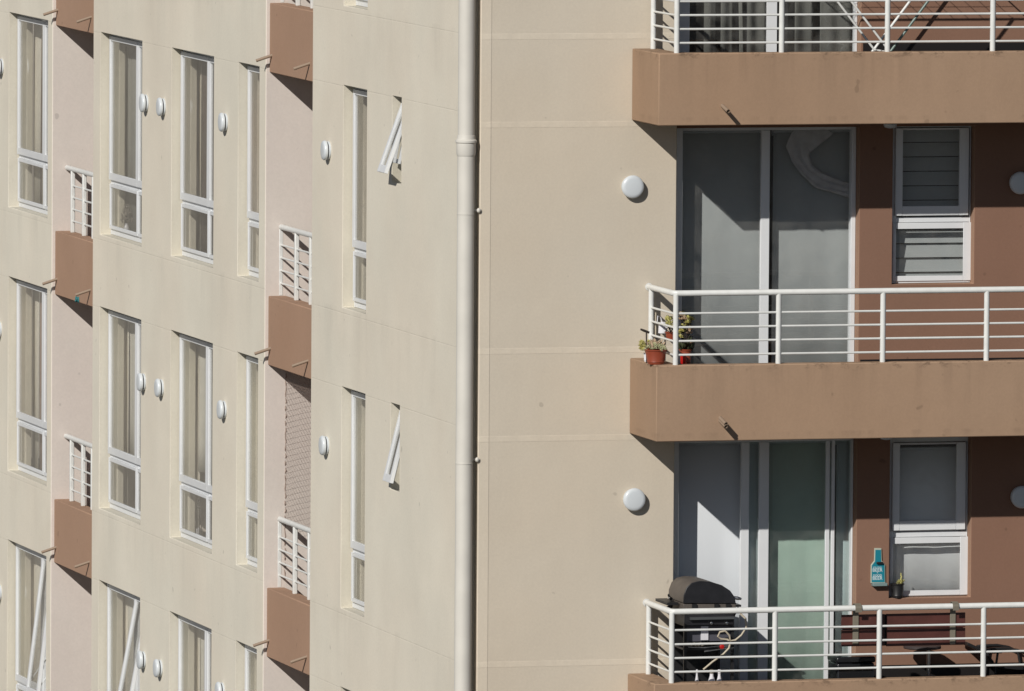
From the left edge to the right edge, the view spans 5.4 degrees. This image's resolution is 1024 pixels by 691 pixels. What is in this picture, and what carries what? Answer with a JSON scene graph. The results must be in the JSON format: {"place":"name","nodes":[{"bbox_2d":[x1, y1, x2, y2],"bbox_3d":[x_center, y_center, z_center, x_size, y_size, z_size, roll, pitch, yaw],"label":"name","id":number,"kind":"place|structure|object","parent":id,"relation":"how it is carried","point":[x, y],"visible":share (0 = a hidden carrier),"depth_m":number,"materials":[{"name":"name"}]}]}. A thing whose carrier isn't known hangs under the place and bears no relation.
{"place":"outdoors","nodes":[
{"label":"outdoors","id":0,"kind":"place"},
{"bbox_3d":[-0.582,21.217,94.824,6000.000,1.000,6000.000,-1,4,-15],"label":"ground","id":1,"kind":"structure","parent":0,"visible":0},
{"bbox_2d":[0,0,477,690],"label":"apartment wing","id":2,"kind":"structure","parent":1,"relation":"on","point":[334,278],"depth_m":101.42,"materials":[{"name":"beige paint"}]},
{"bbox_2d":[0,58,3,74],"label":"wall lamp","id":3,"kind":"object","parent":2,"relation":"attached to","point":[1,66],"visible":1,"depth_m":111.22,"materials":[{"name":"white plastic"}]},
{"bbox_2d":[15,543,45,690],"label":"window","id":4,"kind":"structure","parent":2,"relation":"in","point":[23,683],"depth_m":110.18,"materials":[{"name":"white metal"}]},
{"bbox_2d":[16,280,46,480],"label":"window","id":5,"kind":"structure","parent":2,"relation":"in","point":[27,421],"depth_m":110.64,"materials":[{"name":"white metal"}]},
{"bbox_2d":[17,14,47,214],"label":"window","id":6,"kind":"structure","parent":2,"relation":"in","point":[27,156],"depth_m":110.39,"materials":[{"name":"white metal"}]},
{"bbox_2d":[31,554,40,682],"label":"curtain","id":7,"kind":"object","parent":2,"relation":"hanging from","point":[35,567],"visible":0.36,"depth_m":111.42,"materials":[{"name":"beige fabric"}]},
{"bbox_2d":[32,289,41,469],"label":"curtain","id":8,"kind":"object","parent":2,"relation":"hanging from","point":[36,439],"visible":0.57,"depth_m":111.20,"materials":[{"name":"beige fabric"}]},
{"bbox_2d":[33,18,41,203],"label":"curtain","id":9,"kind":"object","parent":2,"relation":"hanging from","point":[37,185],"visible":0.75,"depth_m":111.02,"materials":[{"name":"beige fabric"}]},
{"bbox_2d":[107,583,139,690],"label":"window","id":10,"kind":"structure","parent":2,"relation":"in","point":[135,620],"depth_m":106.04,"materials":[{"name":"white metal"}]},
{"bbox_2d":[108,310,140,519],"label":"window","id":11,"kind":"structure","parent":2,"relation":"in","point":[117,456],"depth_m":106.45,"materials":[{"name":"white metal"}]},
{"bbox_2d":[109,34,141,242],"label":"window","id":12,"kind":"structure","parent":2,"relation":"in","point":[121,182],"depth_m":106.22,"materials":[{"name":"white metal"}]},
{"bbox_2d":[120,204,132,229],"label":"vase of flowers","id":13,"kind":"object","parent":2,"relation":"on","point":[125,210],"visible":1,"depth_m":106.75,"materials":[{"name":"grey plant"}]},
{"bbox_2d":[124,595,133,690],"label":"curtain","id":14,"kind":"object","parent":2,"relation":"hanging from","point":[128,605],"visible":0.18,"depth_m":107.22,"materials":[{"name":"beige fabric"}]},
{"bbox_2d":[125,39,135,231],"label":"curtain","id":15,"kind":"object","parent":2,"relation":"hanging from","point":[131,115],"visible":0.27,"depth_m":106.82,"materials":[{"name":"grey fabric"}]},
{"bbox_2d":[126,321,134,504],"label":"curtain","id":16,"kind":"object","parent":2,"relation":"hanging from","point":[132,388],"visible":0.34,"depth_m":107.02,"materials":[{"name":"beige fabric"}]},
{"bbox_2d":[136,373,145,390],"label":"wall lamp","id":17,"kind":"object","parent":2,"relation":"attached to","point":[141,381],"visible":1,"depth_m":105.04,"materials":[{"name":"white plastic"}]},
{"bbox_2d":[136,651,145,668],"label":"wall lamp","id":18,"kind":"object","parent":2,"relation":"attached to","point":[141,659],"visible":1,"depth_m":105.19,"materials":[{"name":"white plastic"}]},
{"bbox_2d":[139,94,148,111],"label":"wall lamp","id":19,"kind":"object","parent":2,"relation":"attached to","point":[143,102],"visible":1,"depth_m":104.77,"materials":[{"name":"white plastic"}]},
{"bbox_2d":[153,659,162,676],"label":"wall lamp","id":20,"kind":"object","parent":2,"relation":"attached to","point":[157,668],"visible":1,"depth_m":104.50,"materials":[{"name":"white plastic"}]},
{"bbox_2d":[154,378,163,396],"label":"wall lamp","id":21,"kind":"object","parent":2,"relation":"attached to","point":[158,387],"visible":1,"depth_m":104.29,"materials":[{"name":"white plastic"}]},
{"bbox_2d":[156,97,165,115],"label":"wall lamp","id":22,"kind":"object","parent":2,"relation":"attached to","point":[160,106],"visible":1,"depth_m":104.05,"materials":[{"name":"white plastic"}]},
{"bbox_2d":[178,615,211,690],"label":"window","id":23,"kind":"structure","parent":2,"relation":"in","point":[208,632],"depth_m":103.55,"materials":[{"name":"white metal"}]},
{"bbox_2d":[179,333,212,548],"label":"window","id":24,"kind":"structure","parent":2,"relation":"in","point":[189,484],"depth_m":103.33,"materials":[{"name":"white metal"}]},
{"bbox_2d":[180,50,213,263],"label":"window","id":25,"kind":"structure","parent":2,"relation":"in","point":[189,201],"depth_m":103.13,"materials":[{"name":"white metal"}]},
{"bbox_2d":[195,499,201,535],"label":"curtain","id":26,"kind":"object","parent":2,"relation":"on","point":[198,530],"visible":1,"depth_m":103.89,"materials":[{"name":"beige fabric"}]},
{"bbox_2d":[194,627,204,690],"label":"curtain","id":27,"kind":"object","parent":2,"relation":"hanging from","point":[197,661],"visible":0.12,"depth_m":104.30,"materials":[{"name":"beige fabric"}]},
{"bbox_2d":[199,54,208,252],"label":"curtain","id":28,"kind":"object","parent":2,"relation":"hanging from","point":[203,194],"visible":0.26,"depth_m":103.80,"materials":[{"name":"beige fabric"}]},
{"bbox_2d":[196,343,212,528],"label":"curtain","id":29,"kind":"object","parent":2,"relation":"hanging from","point":[200,402],"visible":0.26,"depth_m":104.04,"materials":[{"name":"beige fabric"}]},
{"bbox_2d":[215,682,224,690],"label":"wall lamp","id":30,"kind":"object","parent":2,"relation":"attached to","point":[219,686],"visible":1,"depth_m":101.97,"materials":[{"name":"white plastic"}]},
{"bbox_2d":[216,400,226,418],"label":"wall lamp","id":31,"kind":"object","parent":2,"relation":"attached to","point":[221,408],"visible":1,"depth_m":101.74,"materials":[{"name":"white plastic"}]},
{"bbox_2d":[218,113,227,131],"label":"wall lamp","id":32,"kind":"object","parent":2,"relation":"attached to","point":[222,122],"visible":1,"depth_m":101.54,"materials":[{"name":"white plastic"}]},
{"bbox_2d":[245,644,256,690],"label":"window","id":33,"kind":"structure","parent":2,"relation":"in","point":[248,649],"depth_m":101.48,"materials":[{"name":"white metal"}]},
{"bbox_2d":[245,355,257,567],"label":"window","id":34,"kind":"structure","parent":2,"relation":"in","point":[252,506],"depth_m":101.33,"materials":[{"name":"white metal"}]},
{"bbox_2d":[247,65,259,277],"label":"window","id":35,"kind":"structure","parent":2,"relation":"in","point":[253,216],"depth_m":101.11,"materials":[{"name":"white metal"}]},
{"bbox_2d":[284,371,310,579],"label":"safety net","id":36,"kind":"object","parent":2,"relation":"attached to","point":[286,415],"visible":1,"depth_m":99.94,"materials":[{"name":"beige fabric"}]},
{"bbox_2d":[318,435,328,454],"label":"wall lamp","id":37,"kind":"object","parent":2,"relation":"attached to","point":[323,444],"visible":1,"depth_m":97.84,"materials":[{"name":"white plastic"}]},
{"bbox_2d":[320,140,330,159],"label":"wall lamp","id":38,"kind":"object","parent":2,"relation":"attached to","point":[325,149],"visible":1,"depth_m":97.63,"materials":[{"name":"white plastic"}]},
{"bbox_2d":[350,390,364,611],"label":"window","id":39,"kind":"structure","parent":2,"relation":"in","point":[358,548],"depth_m":97.38,"materials":[{"name":"white metal"}]},
{"bbox_2d":[352,87,366,309],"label":"window","id":40,"kind":"structure","parent":2,"relation":"in","point":[359,246],"depth_m":97.16,"materials":[{"name":"white metal"}]},
{"bbox_2d":[356,0,367,6],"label":"window","id":41,"kind":"structure","parent":2,"relation":"in","point":[364,3],"depth_m":96.88,"materials":[{"name":"white metal"}]},
{"bbox_2d":[377,102,401,173],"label":"window","id":42,"kind":"structure","parent":2,"relation":"in","point":[382,168],"depth_m":95.35,"materials":[{"name":"white metal"}]},
{"bbox_2d":[382,411,399,483],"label":"window","id":43,"kind":"structure","parent":2,"relation":"in","point":[387,477],"depth_m":95.56,"materials":[{"name":"white metal"}]},
{"bbox_2d":[474,0,1023,690],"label":"apartment block","id":44,"kind":"structure","parent":1,"relation":"on","point":[586,416],"depth_m":93.49,"materials":[{"name":"painted render"},{"name":"clear glass"},{"name":"white painted metal"}]},
{"bbox_2d":[454,0,480,690],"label":"downpipe","id":45,"kind":"object","parent":44,"relation":"attached to","point":[466,141],"visible":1,"depth_m":93.16,"materials":[{"name":"white plastic"}]},
{"bbox_2d":[621,175,643,197],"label":"wall lamp","id":46,"kind":"object","parent":44,"relation":"attached to","point":[632,186],"visible":1,"depth_m":93.42,"materials":[{"name":"white plastic"}]},
{"bbox_2d":[623,488,645,510],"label":"wall lamp","id":47,"kind":"object","parent":44,"relation":"attached to","point":[634,499],"visible":1,"depth_m":93.63,"materials":[{"name":"white plastic"}]},
{"bbox_2d":[638,339,650,361],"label":"potted succulent","id":48,"kind":"object","parent":44,"relation":"on","point":[642,344],"visible":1,"depth_m":93.18,"materials":[{"name":"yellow plant"}]},
{"bbox_2d":[640,329,649,362],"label":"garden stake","id":49,"kind":"object","parent":44,"relation":"on","point":[645,331],"visible":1,"depth_m":92.99,"materials":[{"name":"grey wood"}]},
{"bbox_2d":[643,338,666,364],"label":"potted succulent","id":50,"kind":"object","parent":44,"relation":"on","point":[655,354],"visible":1,"depth_m":92.87,"materials":[{"name":"orange ceramic"}]},
{"bbox_2d":[657,316,667,333],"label":"watering can","id":51,"kind":"object","parent":44,"relation":"hanging from","point":[662,329],"visible":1,"depth_m":93.31,"materials":[{"name":"white plastic"}]},
{"bbox_2d":[664,315,672,339],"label":"hanging pot","id":52,"kind":"object","parent":44,"relation":"hanging from","point":[669,333],"visible":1,"depth_m":93.12,"materials":[{"name":"ceramic"}]},
{"bbox_2d":[678,311,695,363],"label":"potted plant","id":53,"kind":"object","parent":44,"relation":"on","point":[687,347],"visible":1,"depth_m":93.16,"materials":[{"name":"green plant"}]},
{"bbox_2d":[680,356,685,363],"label":"plastic tub","id":54,"kind":"object","parent":53,"relation":"attached to","point":[682,359],"visible":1,"depth_m":93.04,"materials":[{"name":"red plastic"}]},
{"bbox_2d":[655,576,746,681],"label":"gas grill","id":55,"kind":"object","parent":44,"relation":"on","point":[686,592],"visible":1,"depth_m":93.35,"materials":[{"name":"black metal"}]},
{"bbox_2d":[687,626,730,641],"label":"control panel","id":56,"kind":"structure","parent":55,"relation":"in","point":[691,635],"depth_m":93.37,"materials":[{"name":"grey metal"}]},
{"bbox_2d":[708,669,714,680],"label":"bottle","id":57,"kind":"object","parent":44,"relation":"on","point":[711,677],"visible":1,"depth_m":93.27,"materials":[{"name":"white plastic"}]},
{"bbox_2d":[678,442,758,680],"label":"roller blind","id":58,"kind":"object","parent":44,"relation":"attached to","point":[709,514],"visible":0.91,"depth_m":94.27,"materials":[{"name":"white fabric"}]},
{"bbox_2d":[717,669,721,680],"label":"bottle","id":59,"kind":"object","parent":44,"relation":"on","point":[719,677],"visible":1,"depth_m":93.30,"materials":[{"name":"white plastic"}]},
{"bbox_2d":[681,130,760,363],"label":"roller blind","id":60,"kind":"object","parent":44,"relation":"attached to","point":[721,215],"visible":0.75,"depth_m":94.13,"materials":[{"name":"white fabric"}]},
{"bbox_2d":[689,2,765,51],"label":"curtain","id":61,"kind":"object","parent":44,"relation":"hanging from","point":[726,21],"depth_m":94.07,"materials":[{"name":"grey fabric"}]},
{"bbox_2d":[673,439,853,680],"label":"sliding door","id":62,"kind":"structure","parent":44,"relation":"in","point":[763,455],"depth_m":94.31,"materials":[{"name":"white metal"}]},
{"bbox_2d":[676,127,855,363],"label":"sliding door","id":63,"kind":"structure","parent":44,"relation":"in","point":[765,132],"depth_m":94.08,"materials":[{"name":"white metal"}]},
{"bbox_2d":[679,2,856,52],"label":"sliding door","id":64,"kind":"structure","parent":44,"relation":"in","point":[771,7],"depth_m":93.94,"materials":[{"name":"white metal"}]},
{"bbox_2d":[767,441,830,679],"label":"roller blind","id":65,"kind":"object","parent":44,"relation":"attached to","point":[796,520],"visible":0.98,"depth_m":94.51,"materials":[{"name":"fabric"}]},
{"bbox_2d":[771,129,848,362],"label":"roller blind","id":66,"kind":"object","parent":44,"relation":"attached to","point":[810,236],"visible":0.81,"depth_m":94.34,"materials":[{"name":"white fabric"}]},
{"bbox_2d":[777,2,852,51],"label":"curtain","id":67,"kind":"object","parent":44,"relation":"hanging from","point":[817,21],"depth_m":94.25,"materials":[{"name":"grey cloth"}]},
{"bbox_2d":[786,130,848,197],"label":"hung cloth","id":68,"kind":"object","parent":44,"relation":"hanging from","point":[801,145],"visible":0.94,"depth_m":94.23,"materials":[{"name":"grey fabric"}]},
{"bbox_2d":[835,440,849,653],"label":"roller blind","id":69,"kind":"object","parent":44,"relation":"attached to","point":[842,525],"visible":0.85,"depth_m":94.62,"materials":[{"name":"white fabric"}]},
{"bbox_2d":[827,653,874,678],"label":"storage box","id":70,"kind":"object","parent":44,"relation":"on","point":[852,661],"visible":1,"depth_m":93.86,"materials":[{"name":"black plastic"}]},
{"bbox_2d":[870,548,886,585],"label":"bottle opener plaque","id":71,"kind":"object","parent":44,"relation":"attached to","point":[877,575],"visible":1,"depth_m":94.42,"materials":[{"name":"teal metal"}]},
{"bbox_2d":[837,1,928,50],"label":"clothes airer","id":72,"kind":"object","parent":44,"relation":"on","point":[891,25],"visible":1,"depth_m":93.37,"materials":[{"name":"white paint"}]},
{"bbox_2d":[884,124,896,127],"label":"ceiling lamp","id":73,"kind":"object","parent":44,"relation":"attached to","point":[890,125],"visible":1,"depth_m":93.52,"materials":[{"name":"grey"}]},
{"bbox_2d":[890,573,904,597],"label":"potted cactus","id":74,"kind":"object","parent":44,"relation":"on","point":[897,588],"visible":1,"depth_m":94.50,"materials":[{"name":"black plastic"}]},
{"bbox_2d":[841,601,964,646],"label":"folding rail table","id":75,"kind":"object","parent":44,"relation":"attached to","point":[953,616],"visible":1,"depth_m":93.62,"materials":[{"name":"brown wood"},{"name":"metal"}]},
{"bbox_2d":[903,645,940,676],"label":"pedestal table","id":76,"kind":"object","parent":44,"relation":"on","point":[928,648],"visible":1,"depth_m":94.27,"materials":[{"name":"black metal"}]},
{"bbox_2d":[893,446,963,590],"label":"roller blind","id":77,"kind":"object","parent":44,"relation":"attached to","point":[927,483],"visible":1,"depth_m":94.77,"materials":[{"name":"white fabric"}]},
{"bbox_2d":[889,437,967,596],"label":"window","id":78,"kind":"structure","parent":44,"relation":"in","point":[961,499],"depth_m":94.63,"materials":[{"name":"white metal"}]},
{"bbox_2d":[896,130,966,275],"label":"slat blind","id":79,"kind":"object","parent":44,"relation":"attached to","point":[950,177],"visible":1,"depth_m":94.53,"materials":[{"name":"white plastic"}]},
{"bbox_2d":[892,126,970,282],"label":"window","id":80,"kind":"structure","parent":44,"relation":"in","point":[964,192],"depth_m":94.43,"materials":[{"name":"white metal"}]},
{"bbox_2d":[965,642,1023,674],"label":"lounge chair","id":81,"kind":"object","parent":44,"relation":"on","point":[989,660],"visible":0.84,"depth_m":94.51,"materials":[{"name":"black plastic"}]},
{"bbox_2d":[1009,171,1023,193],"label":"wall lamp","id":82,"kind":"object","parent":44,"relation":"attached to","point":[1016,182],"visible":1,"depth_m":94.43,"materials":[{"name":"white plastic"}]},
{"bbox_2d":[1010,486,1023,507],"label":"wall lamp","id":83,"kind":"object","parent":44,"relation":"attached to","point":[1017,497],"visible":1,"depth_m":94.65,"materials":[{"name":"white plastic"}]}
]}

